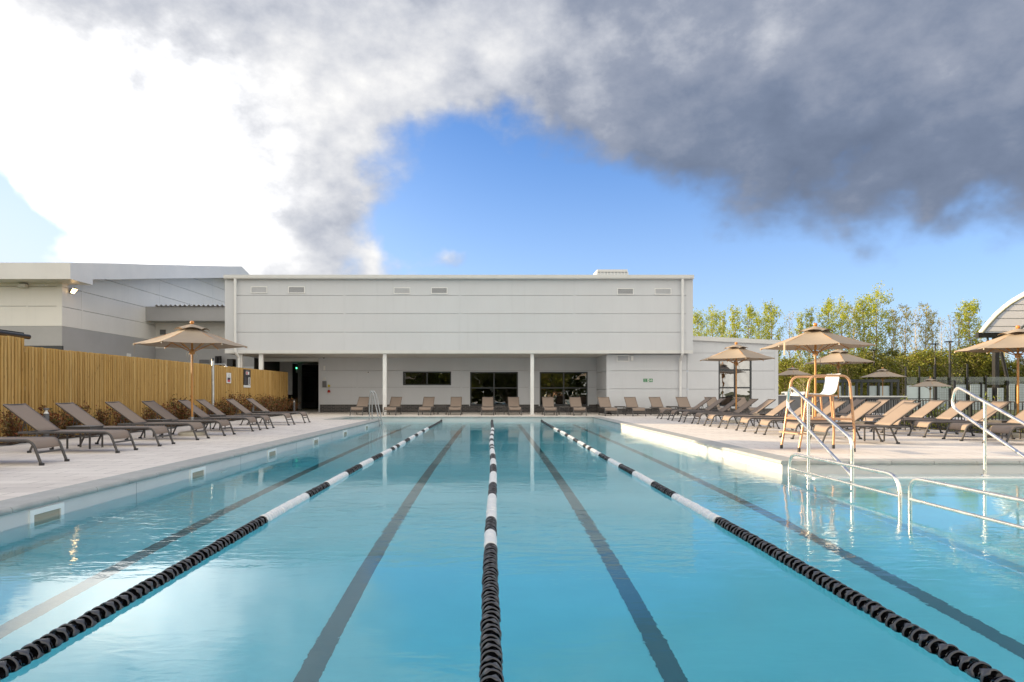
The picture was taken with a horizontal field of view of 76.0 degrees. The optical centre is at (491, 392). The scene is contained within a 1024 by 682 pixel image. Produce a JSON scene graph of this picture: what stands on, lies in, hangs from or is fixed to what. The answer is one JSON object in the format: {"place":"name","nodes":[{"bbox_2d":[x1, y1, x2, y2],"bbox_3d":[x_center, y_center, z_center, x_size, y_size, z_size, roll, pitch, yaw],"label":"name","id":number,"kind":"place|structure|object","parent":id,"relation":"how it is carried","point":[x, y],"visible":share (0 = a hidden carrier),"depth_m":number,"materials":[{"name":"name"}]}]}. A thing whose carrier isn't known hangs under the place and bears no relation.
{"place":"outdoors","nodes":[
{"label":"outdoors","id":0,"kind":"place"},
{"bbox_2d":[0,413,298,444],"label":"soil bed","id":1,"kind":"object","parent":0,"point":[64,437],"depth_m":15.81,"materials":[{"name":"brown soil"}]},
{"bbox_2d":[0,335,25,442],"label":"wooden fence","id":2,"kind":"object","parent":1,"relation":"on","point":[12,386],"visible":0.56,"depth_m":13.81,"materials":[{"name":"brown wood"}]},
{"bbox_2d":[0,408,25,443],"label":"red shrub","id":3,"kind":"object","parent":1,"relation":"on","point":[12,425],"visible":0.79,"depth_m":13.08,"materials":[{"name":"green plant"}]},
{"bbox_2d":[38,405,72,436],"bbox_3d":[-9.534,0.616,14.224,0.845,0.899,0.749,0,0,27],"label":"red shrub","id":4,"kind":"object","parent":1,"relation":"on","point":[54,419],"visible":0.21,"depth_m":14.20,"materials":[{"name":"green plant"}]},
{"bbox_2d":[90,405,119,434],"bbox_3d":[-9.564,0.655,16.135,0.768,0.757,0.483,0,0,3],"label":"red shrub","id":5,"kind":"object","parent":1,"relation":"on","point":[102,419],"visible":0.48,"depth_m":16.10,"materials":[{"name":"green plant"}]},
{"bbox_2d":[24,346,287,436],"bbox_3d":[-10.271,0.012,23.550,0.209,2.076,18.500,0,0,0],"label":"wooden fence","id":6,"kind":"object","parent":1,"relation":"on","point":[52,377],"visible":0.59,"depth_m":18.16,"materials":[{"name":"brown wood"}]},
{"bbox_2d":[166,393,195,425],"bbox_3d":[-9.725,0.525,20.585,1.035,1.020,0.651,0,0,-39],"label":"red shrub","id":7,"kind":"object","parent":1,"relation":"on","point":[180,415],"visible":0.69,"depth_m":20.52,"materials":[{"name":"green plant"}]},
{"bbox_2d":[0,421,1023,681],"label":"water","id":8,"kind":"structure","parent":0,"point":[374,571],"depth_m":4.35,"materials":[{"name":"blue liquid"}]},
{"bbox_2d":[0,419,441,679],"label":"lane rope","id":9,"kind":"object","parent":8,"relation":"on","point":[29,652],"visible":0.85,"depth_m":3.91,"materials":[{"name":"black plastic"}]},
{"bbox_2d":[479,420,503,681],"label":"lane rope","id":10,"kind":"object","parent":8,"relation":"on","point":[491,662],"visible":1,"depth_m":3.66,"materials":[{"name":"black plastic"}]},
{"bbox_2d":[541,419,1014,681],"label":"lane rope","id":11,"kind":"object","parent":8,"relation":"on","point":[982,671],"visible":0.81,"depth_m":3.72,"materials":[{"name":"black plastic"}]},
{"bbox_2d":[0,408,1023,500],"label":"deck","id":12,"kind":"structure","parent":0,"point":[22,472],"depth_m":12.68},
{"bbox_2d":[0,436,69,465],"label":"sun lounger","id":13,"kind":"object","parent":12,"relation":"on","point":[36,443],"visible":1,"depth_m":9.31,"materials":[{"name":"grey fabric"}]},
{"bbox_2d":[3,403,137,452],"bbox_3d":[-7.175,0.592,11.175,1.984,0.817,0.590,0,0,1],"label":"sun lounger","id":14,"kind":"object","parent":12,"relation":"on","point":[40,424],"visible":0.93,"depth_m":11.12,"materials":[{"name":"grey fabric"}]},
{"bbox_2d":[66,425,103,448],"bbox_3d":[-7.350,0.798,11.840,0.450,0.403,0.420,0,0,0],"label":"side table","id":15,"kind":"object","parent":12,"relation":"on","point":[82,427],"visible":0.92,"depth_m":11.65,"materials":[{"name":"metal"}]},
{"bbox_2d":[55,402,174,446],"bbox_3d":[-7.169,0.592,12.500,1.984,0.817,0.590,0,0,-1],"label":"sun lounger","id":16,"kind":"object","parent":12,"relation":"on","point":[77,413],"visible":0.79,"depth_m":12.48,"materials":[{"name":"grey fabric"}]},
{"bbox_2d":[105,401,209,439],"bbox_3d":[-7.174,0.592,14.081,1.984,0.817,0.590,0,0,-1],"label":"sun lounger","id":17,"kind":"object","parent":12,"relation":"on","point":[131,416],"visible":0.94,"depth_m":14.02,"materials":[{"name":"grey fabric"}]},
{"bbox_2d":[142,400,235,435],"bbox_3d":[-7.143,0.592,15.454,1.984,0.817,0.590,0,0,1],"label":"sun lounger","id":18,"kind":"object","parent":12,"relation":"on","point":[158,409],"visible":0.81,"depth_m":15.43,"materials":[{"name":"grey fabric"}]},
{"bbox_2d":[133,321,247,435],"bbox_3d":[-7.090,-0.353,15.500,2.480,2.706,2.148,0,0,-25],"label":"pool umbrella","id":19,"kind":"object","parent":12,"relation":"on","point":[192,335],"visible":0.96,"depth_m":15.36,"materials":[{"name":"fabric"}]},
{"bbox_2d":[178,400,261,430],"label":"sun lounger","id":20,"kind":"object","parent":12,"relation":"on","point":[200,413],"visible":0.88,"depth_m":17.19,"materials":[{"name":"grey fabric"}]},
{"bbox_2d":[196,399,274,428],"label":"sun lounger","id":21,"kind":"object","parent":12,"relation":"on","point":[210,407],"visible":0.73,"depth_m":18.30,"materials":[{"name":"grey fabric"}]},
{"bbox_2d":[226,399,295,425],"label":"sun lounger","id":22,"kind":"object","parent":12,"relation":"on","point":[240,407],"visible":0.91,"depth_m":20.33,"materials":[{"name":"grey fabric"}]},
{"bbox_2d":[246,398,310,422],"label":"sun lounger","id":23,"kind":"object","parent":12,"relation":"on","point":[256,404],"visible":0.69,"depth_m":21.79,"materials":[{"name":"grey fabric"}]},
{"bbox_2d":[350,397,368,414],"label":"sun lounger","id":24,"kind":"object","parent":12,"relation":"on","point":[362,402],"visible":0.97,"depth_m":30.50,"materials":[{"name":"beige fabric"}]},
{"bbox_2d":[383,397,401,414],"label":"sun lounger","id":25,"kind":"object","parent":12,"relation":"on","point":[395,403],"visible":0.98,"depth_m":30.53,"materials":[{"name":"beige fabric"}]},
{"bbox_2d":[418,397,434,414],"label":"sun lounger","id":26,"kind":"object","parent":12,"relation":"on","point":[428,403],"visible":0.99,"depth_m":30.54,"materials":[{"name":"beige fabric"}]},
{"bbox_2d":[448,397,461,414],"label":"sun lounger","id":27,"kind":"object","parent":12,"relation":"on","point":[455,403],"visible":0.98,"depth_m":30.55,"materials":[{"name":"beige fabric"}]},
{"bbox_2d":[223,269,693,414],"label":"building","id":28,"kind":"structure","parent":12,"relation":"on","point":[412,341],"depth_m":30.00,"materials":[{"name":"white"}]},
{"bbox_2d":[303,373,315,407],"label":"door","id":29,"kind":"structure","parent":28,"relation":"in","point":[309,379],"depth_m":41.90,"materials":[{"name":"grey"}]},
{"bbox_2d":[469,371,518,405],"bbox_3d":[0.107,-0.220,33.541,2.550,1.800,0.098,0,0,0],"label":"window","id":30,"kind":"structure","parent":28,"relation":"in","point":[470,372],"depth_m":33.52,"materials":[{"name":"grey"}]},
{"bbox_2d":[539,371,588,405],"bbox_3d":[3.669,-0.220,33.541,2.550,1.800,0.098,0,0,0],"label":"window","id":31,"kind":"structure","parent":28,"relation":"in","point":[587,372],"depth_m":33.52,"materials":[{"name":"grey"}]},
{"bbox_2d":[542,397,556,415],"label":"sun lounger","id":32,"kind":"object","parent":12,"relation":"on","point":[548,404],"visible":1,"depth_m":30.11,"materials":[{"name":"beige fabric"}]},
{"bbox_2d":[569,397,586,415],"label":"sun lounger","id":33,"kind":"object","parent":12,"relation":"on","point":[575,404],"visible":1,"depth_m":30.11,"materials":[{"name":"beige fabric"}]},
{"bbox_2d":[598,397,618,415],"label":"sun lounger","id":34,"kind":"object","parent":12,"relation":"on","point":[604,403],"visible":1,"depth_m":29.52,"materials":[{"name":"beige fabric"}]},
{"bbox_2d":[624,397,645,415],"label":"sun lounger","id":35,"kind":"object","parent":12,"relation":"on","point":[631,403],"visible":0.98,"depth_m":29.42,"materials":[{"name":"beige fabric"}]},
{"bbox_2d":[649,397,672,415],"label":"sun lounger","id":36,"kind":"object","parent":12,"relation":"on","point":[656,403],"visible":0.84,"depth_m":29.48,"materials":[{"name":"beige fabric"}]},
{"bbox_2d":[678,398,740,422],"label":"sun lounger","id":37,"kind":"object","parent":12,"relation":"on","point":[723,409],"visible":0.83,"depth_m":22.30,"materials":[{"name":"beige fabric"}]},
{"bbox_2d":[691,398,757,423],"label":"sun lounger","id":38,"kind":"object","parent":12,"relation":"on","point":[743,407],"visible":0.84,"depth_m":20.96,"materials":[{"name":"beige fabric"}]},
{"bbox_2d":[687,336,779,413],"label":"wing","id":39,"kind":"structure","parent":12,"relation":"on","point":[757,379],"depth_m":30.60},
{"bbox_2d":[719,361,751,406],"bbox_3d":[11.355,-0.580,30.655,1.550,2.440,0.070,0,0,0],"label":"window","id":40,"kind":"structure","parent":39,"relation":"in","point":[750,369],"depth_m":30.62,"materials":[{"name":"grey"}]},
{"bbox_2d":[700,342,774,422],"bbox_3d":[8.200,-0.353,22.000,2.480,2.706,2.148,0,0,-24],"label":"pool umbrella","id":41,"kind":"object","parent":12,"relation":"on","point":[736,353],"visible":0.96,"depth_m":21.76,"materials":[{"name":"fabric"}]},
{"bbox_2d":[703,399,775,426],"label":"sun lounger","id":42,"kind":"object","parent":12,"relation":"on","point":[763,405],"visible":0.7,"depth_m":19.60,"materials":[{"name":"beige fabric"}]},
{"bbox_2d":[718,399,794,428],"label":"sun lounger","id":43,"kind":"object","parent":12,"relation":"on","point":[775,411],"visible":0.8,"depth_m":18.47,"materials":[{"name":"beige fabric"}]},
{"bbox_2d":[735,400,819,431],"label":"sun lounger","id":44,"kind":"object","parent":12,"relation":"on","point":[748,419],"visible":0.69,"depth_m":17.15,"materials":[{"name":"beige fabric"}]},
{"bbox_2d":[754,400,846,434],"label":"sun lounger","id":45,"kind":"object","parent":12,"relation":"on","point":[826,410],"visible":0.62,"depth_m":15.75,"materials":[{"name":"beige fabric"}]},
{"bbox_2d":[778,395,834,413],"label":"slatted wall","id":46,"kind":"structure","parent":12,"relation":"on","point":[795,405],"depth_m":30.90,"materials":[{"name":"wood"}]},
{"bbox_2d":[779,373,855,451],"bbox_3d":[5.658,0.333,11.420,0.995,1.335,0.722,0,0,0],"label":"lifeguard chair","id":47,"kind":"object","parent":12,"relation":"on","point":[831,382],"visible":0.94,"depth_m":11.21,"materials":[{"name":"beige wood"}]},
{"bbox_2d":[760,323,875,435],"bbox_3d":[7.700,-0.333,15.600,2.505,2.665,2.169,0,0,-26],"label":"pool umbrella","id":48,"kind":"object","parent":12,"relation":"on","point":[815,338],"visible":0.89,"depth_m":15.42,"materials":[{"name":"fabric"}]},
{"bbox_2d":[779,401,880,438],"bbox_3d":[7.425,0.592,14.407,1.984,0.817,0.590,0,0,-1],"label":"sun lounger","id":49,"kind":"object","parent":12,"relation":"on","point":[863,409],"visible":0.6,"depth_m":14.38,"materials":[{"name":"beige fabric"}]},
{"bbox_2d":[805,349,874,411],"bbox_3d":[12.950,-0.353,24.500,2.480,2.706,2.148,0,0,-11],"label":"pool umbrella","id":50,"kind":"object","parent":12,"relation":"on","point":[838,357],"visible":0.81,"depth_m":24.21,"materials":[{"name":"fabric"}]},
{"bbox_2d":[810,402,920,443],"bbox_3d":[7.415,0.592,13.084,1.984,0.817,0.590,0,0,0],"label":"sun lounger","id":51,"kind":"object","parent":12,"relation":"on","point":[895,415],"visible":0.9,"depth_m":13.03,"materials":[{"name":"beige fabric"}]},
{"bbox_2d":[857,400,944,431],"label":"sun lounger","id":52,"kind":"object","parent":12,"relation":"on","point":[922,412],"visible":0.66,"depth_m":17.10,"materials":[{"name":"beige fabric"}]},
{"bbox_2d":[880,400,975,433],"bbox_3d":[10.660,0.592,16.035,1.984,0.817,0.590,0,0,0],"label":"sun lounger","id":53,"kind":"object","parent":12,"relation":"on","point":[950,413],"visible":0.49,"depth_m":15.98,"materials":[{"name":"beige fabric"}]},
{"bbox_2d":[907,401,1010,437],"bbox_3d":[10.636,0.592,14.932,1.984,0.817,0.590,0,0,0],"label":"sun lounger","id":54,"kind":"object","parent":12,"relation":"on","point":[977,417],"visible":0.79,"depth_m":14.92,"materials":[{"name":"beige fabric"}]},
{"bbox_2d":[942,410,1023,440],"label":"sun lounger","id":55,"kind":"object","parent":12,"relation":"on","point":[964,426],"visible":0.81,"depth_m":13.92,"materials":[{"name":"beige fabric"}]},
{"bbox_2d":[954,325,1023,437],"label":"pool umbrella","id":56,"kind":"object","parent":12,"relation":"on","point":[1011,341],"visible":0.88,"depth_m":14.82,"materials":[{"name":"fabric"}]},
{"bbox_2d":[982,425,1023,445],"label":"sun lounger","id":57,"kind":"object","parent":12,"relation":"on","point":[1008,429],"visible":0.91,"depth_m":12.70,"materials":[{"name":"beige fabric"}]},
{"bbox_2d":[0,417,1023,531],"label":"pool shell","id":58,"kind":"object","parent":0,"point":[13,520],"visible":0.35,"depth_m":9.55},
{"bbox_2d":[28,502,63,523],"bbox_3d":[-4.171,1.241,6.145,0.018,0.358,0.470,0,0,0],"label":"pool skimmer","id":59,"kind":"object","parent":58,"relation":"attached to","point":[45,512],"visible":0.41,"depth_m":6.12,"materials":[{"name":"plastic"}]},
{"bbox_2d":[0,416,1023,515],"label":"pool coping","id":60,"kind":"object","parent":58,"relation":"on","point":[23,503],"visible":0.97,"depth_m":9.53,"materials":[{"name":"concrete"}]},
{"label":"pool steps","id":61,"kind":"structure","parent":58,"relation":"on","visible":0},
{"bbox_2d":[786,387,853,486],"bbox_3d":[4.540,0.998,9.159,0.120,2.184,1.842,0,0,0],"label":"step rail","id":62,"kind":"object","parent":61,"relation":"on","point":[850,473],"visible":0.86,"depth_m":9.16,"materials":[{"name":"silver metal"}]},
{"bbox_2d":[812,477,1023,478],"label":"step nosing","id":63,"kind":"object","parent":61,"relation":"on","point":[925,477],"visible":0.22,"depth_m":9.04,"materials":[{"name":"white paint"}]},
{"bbox_2d":[951,387,1023,475],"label":"step rail","id":64,"kind":"object","parent":61,"relation":"on","point":[993,435],"visible":1,"depth_m":9.38,"materials":[{"name":"silver metal"}]},
{"bbox_2d":[0,0,1023,373],"label":"sky","id":65,"kind":"structure","parent":0,"point":[796,154],"materials":[{"name":"blue"}]},
{"bbox_2d":[817,379,898,395],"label":"pergola","id":66,"kind":"object","parent":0,"point":[874,390],"visible":0.41,"depth_m":41.03,"materials":[{"name":"grey"}]},
{"bbox_2d":[901,422,999,434],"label":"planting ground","id":67,"kind":"structure","parent":0,"point":[948,430],"depth_m":18.40,"materials":[{"name":"brown soil"}]},
{"bbox_2d":[828,398,1023,432],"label":"railing","id":68,"kind":"object","parent":67,"relation":"on","point":[970,411],"visible":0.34,"depth_m":17.64,"materials":[{"name":"black metal"}]},
{"bbox_2d":[906,403,1021,421],"bbox_3d":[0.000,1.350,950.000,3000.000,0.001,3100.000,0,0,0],"label":"ground","id":69,"kind":"structure","parent":0,"point":[997,415],"depth_m":42.77,"materials":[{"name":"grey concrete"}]},
{"bbox_2d":[0,263,253,368],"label":"building","id":70,"kind":"structure","parent":69,"relation":"on","point":[112,308],"depth_m":31.87,"materials":[{"name":"grey"}]},
{"bbox_2d":[693,307,711,336],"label":"poplar tree","id":71,"kind":"object","parent":69,"relation":"on","point":[698,322],"visible":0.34,"depth_m":73.48,"materials":[{"name":"green plant"}]},
{"bbox_2d":[697,304,725,336],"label":"poplar tree","id":72,"kind":"object","parent":69,"relation":"on","point":[713,316],"visible":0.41,"depth_m":77.60,"materials":[{"name":"green plant"}]},
{"bbox_2d":[725,305,747,337],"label":"poplar tree","id":73,"kind":"object","parent":69,"relation":"on","point":[733,335],"visible":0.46,"depth_m":80.07,"materials":[{"name":"green plant"}]},
{"bbox_2d":[735,302,760,338],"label":"poplar tree","id":74,"kind":"object","parent":69,"relation":"on","point":[749,313],"visible":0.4,"depth_m":76.18,"materials":[{"name":"green plant"}]},
{"bbox_2d":[750,310,772,339],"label":"poplar tree","id":75,"kind":"object","parent":69,"relation":"on","point":[756,331],"visible":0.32,"depth_m":71.78,"materials":[{"name":"green plant"}]},
{"bbox_2d":[759,298,790,372],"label":"poplar tree","id":76,"kind":"object","parent":69,"relation":"on","point":[771,315],"visible":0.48,"depth_m":77.70,"materials":[{"name":"green plant"}]},
{"bbox_2d":[778,355,803,394],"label":"bushy tree","id":77,"kind":"object","parent":69,"relation":"on","point":[787,365],"visible":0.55,"depth_m":67.51,"materials":[{"name":"green plant"}]},
{"bbox_2d":[789,312,804,367],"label":"poplar tree","id":78,"kind":"object","parent":69,"relation":"on","point":[799,323],"visible":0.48,"depth_m":79.72,"materials":[{"name":"green plant"}]},
{"bbox_2d":[793,362,820,392],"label":"scrub tree","id":79,"kind":"object","parent":69,"relation":"on","point":[805,380],"visible":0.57,"depth_m":63.16,"materials":[{"name":"green plant"}]},
{"bbox_2d":[799,305,817,370],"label":"poplar tree","id":80,"kind":"object","parent":69,"relation":"on","point":[810,322],"visible":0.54,"depth_m":76.74,"materials":[{"name":"green plant"}]},
{"bbox_2d":[794,360,836,393],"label":"bushy tree","id":81,"kind":"object","parent":69,"relation":"on","point":[822,371],"visible":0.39,"depth_m":63.27,"materials":[{"name":"green plant"}]},
{"bbox_2d":[809,294,844,364],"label":"poplar tree","id":82,"kind":"object","parent":69,"relation":"on","point":[826,312],"visible":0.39,"depth_m":77.62,"materials":[{"name":"green plant"}]},
{"bbox_2d":[821,295,857,356],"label":"poplar tree","id":83,"kind":"object","parent":69,"relation":"on","point":[843,314],"visible":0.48,"depth_m":73.71,"materials":[{"name":"green plant"}]},
{"bbox_2d":[825,350,868,395],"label":"bushy tree","id":84,"kind":"object","parent":69,"relation":"on","point":[852,369],"visible":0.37,"depth_m":63.70,"materials":[{"name":"green plant"}]},
{"bbox_2d":[839,355,876,395],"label":"bushy tree","id":85,"kind":"object","parent":69,"relation":"on","point":[866,371],"visible":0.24,"depth_m":66.09,"materials":[{"name":"green plant"}]},
{"bbox_2d":[848,293,882,357],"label":"poplar tree","id":86,"kind":"object","parent":69,"relation":"on","point":[859,308],"visible":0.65,"depth_m":75.59,"materials":[{"name":"green plant"}]},
{"bbox_2d":[835,396,906,412],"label":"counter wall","id":87,"kind":"structure","parent":69,"relation":"on","point":[881,409],"depth_m":33.00,"materials":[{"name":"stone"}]},
{"bbox_2d":[854,348,892,395],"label":"bushy tree","id":88,"kind":"object","parent":69,"relation":"on","point":[879,364],"visible":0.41,"depth_m":66.23,"materials":[{"name":"green plant"}]},
{"bbox_2d":[856,280,903,358],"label":"poplar tree","id":89,"kind":"object","parent":69,"relation":"on","point":[885,314],"visible":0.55,"depth_m":77.48,"materials":[{"name":"green plant"}]},
{"bbox_2d":[860,367,906,395],"bbox_3d":[23.433,-0.176,39.300,2.480,2.706,2.148,0,0,-20],"label":"pool umbrella","id":90,"kind":"object","parent":69,"relation":"on","point":[882,373],"visible":0.91,"depth_m":38.97,"materials":[{"name":"fabric"}]},
{"bbox_2d":[878,306,900,394],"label":"birch tree","id":91,"kind":"object","parent":69,"relation":"on","point":[894,331],"visible":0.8,"depth_m":75.91,"materials":[{"name":"green plant"}]},
{"bbox_2d":[886,356,916,395],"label":"scrub tree","id":92,"kind":"object","parent":69,"relation":"on","point":[902,380],"visible":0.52,"depth_m":66.30,"materials":[{"name":"green plant"}]},
{"bbox_2d":[893,303,916,354],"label":"birch tree","id":93,"kind":"object","parent":69,"relation":"on","point":[904,330],"visible":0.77,"depth_m":77.73,"materials":[{"name":"green plant"}]},
{"bbox_2d":[909,302,935,349],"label":"birch tree","id":94,"kind":"object","parent":69,"relation":"on","point":[926,313],"visible":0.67,"depth_m":75.85,"materials":[{"name":"green plant"}]},
{"bbox_2d":[895,347,953,399],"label":"bushy tree","id":95,"kind":"object","parent":69,"relation":"on","point":[918,362],"visible":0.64,"depth_m":62.93,"materials":[{"name":"green plant"}]},
{"bbox_2d":[904,345,954,399],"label":"bushy tree","id":96,"kind":"object","parent":69,"relation":"on","point":[946,350],"visible":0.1,"depth_m":65.79,"materials":[{"name":"green plant"}]},
{"bbox_2d":[909,377,952,412],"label":"pool umbrella","id":97,"kind":"object","parent":69,"relation":"on","point":[930,383],"visible":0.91,"depth_m":40.69,"materials":[{"name":"fabric"}]},
{"bbox_2d":[922,310,942,351],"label":"birch tree","id":98,"kind":"object","parent":69,"relation":"on","point":[931,334],"visible":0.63,"depth_m":74.00,"materials":[{"name":"green plant"}]},
{"bbox_2d":[936,352,970,406],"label":"scrub tree","id":99,"kind":"object","parent":69,"relation":"on","point":[953,372],"visible":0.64,"depth_m":62.05,"materials":[{"name":"green plant"}]},
{"bbox_2d":[905,363,1023,409],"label":"court fence","id":100,"kind":"object","parent":69,"relation":"on","point":[981,389],"visible":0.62,"depth_m":52.09,"materials":[{"name":"black metal"}]},
{"bbox_2d":[951,299,985,396],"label":"poplar tree","id":101,"kind":"object","parent":69,"relation":"on","point":[967,325],"visible":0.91,"depth_m":72.03,"materials":[{"name":"green plant"}]},
{"bbox_2d":[948,340,1002,400],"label":"bushy tree","id":102,"kind":"object","parent":69,"relation":"on","point":[971,358],"visible":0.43,"depth_m":64.08,"materials":[{"name":"green plant"}]},
{"bbox_2d":[965,354,1012,396],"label":"bushy tree","id":103,"kind":"object","parent":69,"relation":"on","point":[987,371],"visible":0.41,"depth_m":62.91,"materials":[{"name":"green plant"}]},
{"bbox_2d":[990,359,1023,400],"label":"bushy tree","id":104,"kind":"object","parent":69,"relation":"on","point":[1011,366],"visible":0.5,"depth_m":62.15,"materials":[{"name":"green plant"}]},
{"bbox_2d":[975,292,1023,408],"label":"pavilion","id":105,"kind":"structure","parent":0,"point":[1008,316],"depth_m":59.02,"materials":[{"name":"white paint"}]},
{"label":"pool floor","id":106,"kind":"structure","parent":0,"visible":0},
{"bbox_2d":[788,453,901,507],"bbox_3d":[4.185,1.580,7.970,0.040,1.500,2.539,0,0,0],"label":"pool barrier","id":107,"kind":"object","parent":106,"relation":"on","point":[898,485],"visible":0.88,"depth_m":7.56,"materials":[{"name":"silver metal"}]},
{"bbox_2d":[908,478,1023,529],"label":"pool barrier","id":108,"kind":"object","parent":106,"relation":"on","point":[971,490],"visible":0.85,"depth_m":5.79,"materials":[{"name":"silver metal"}]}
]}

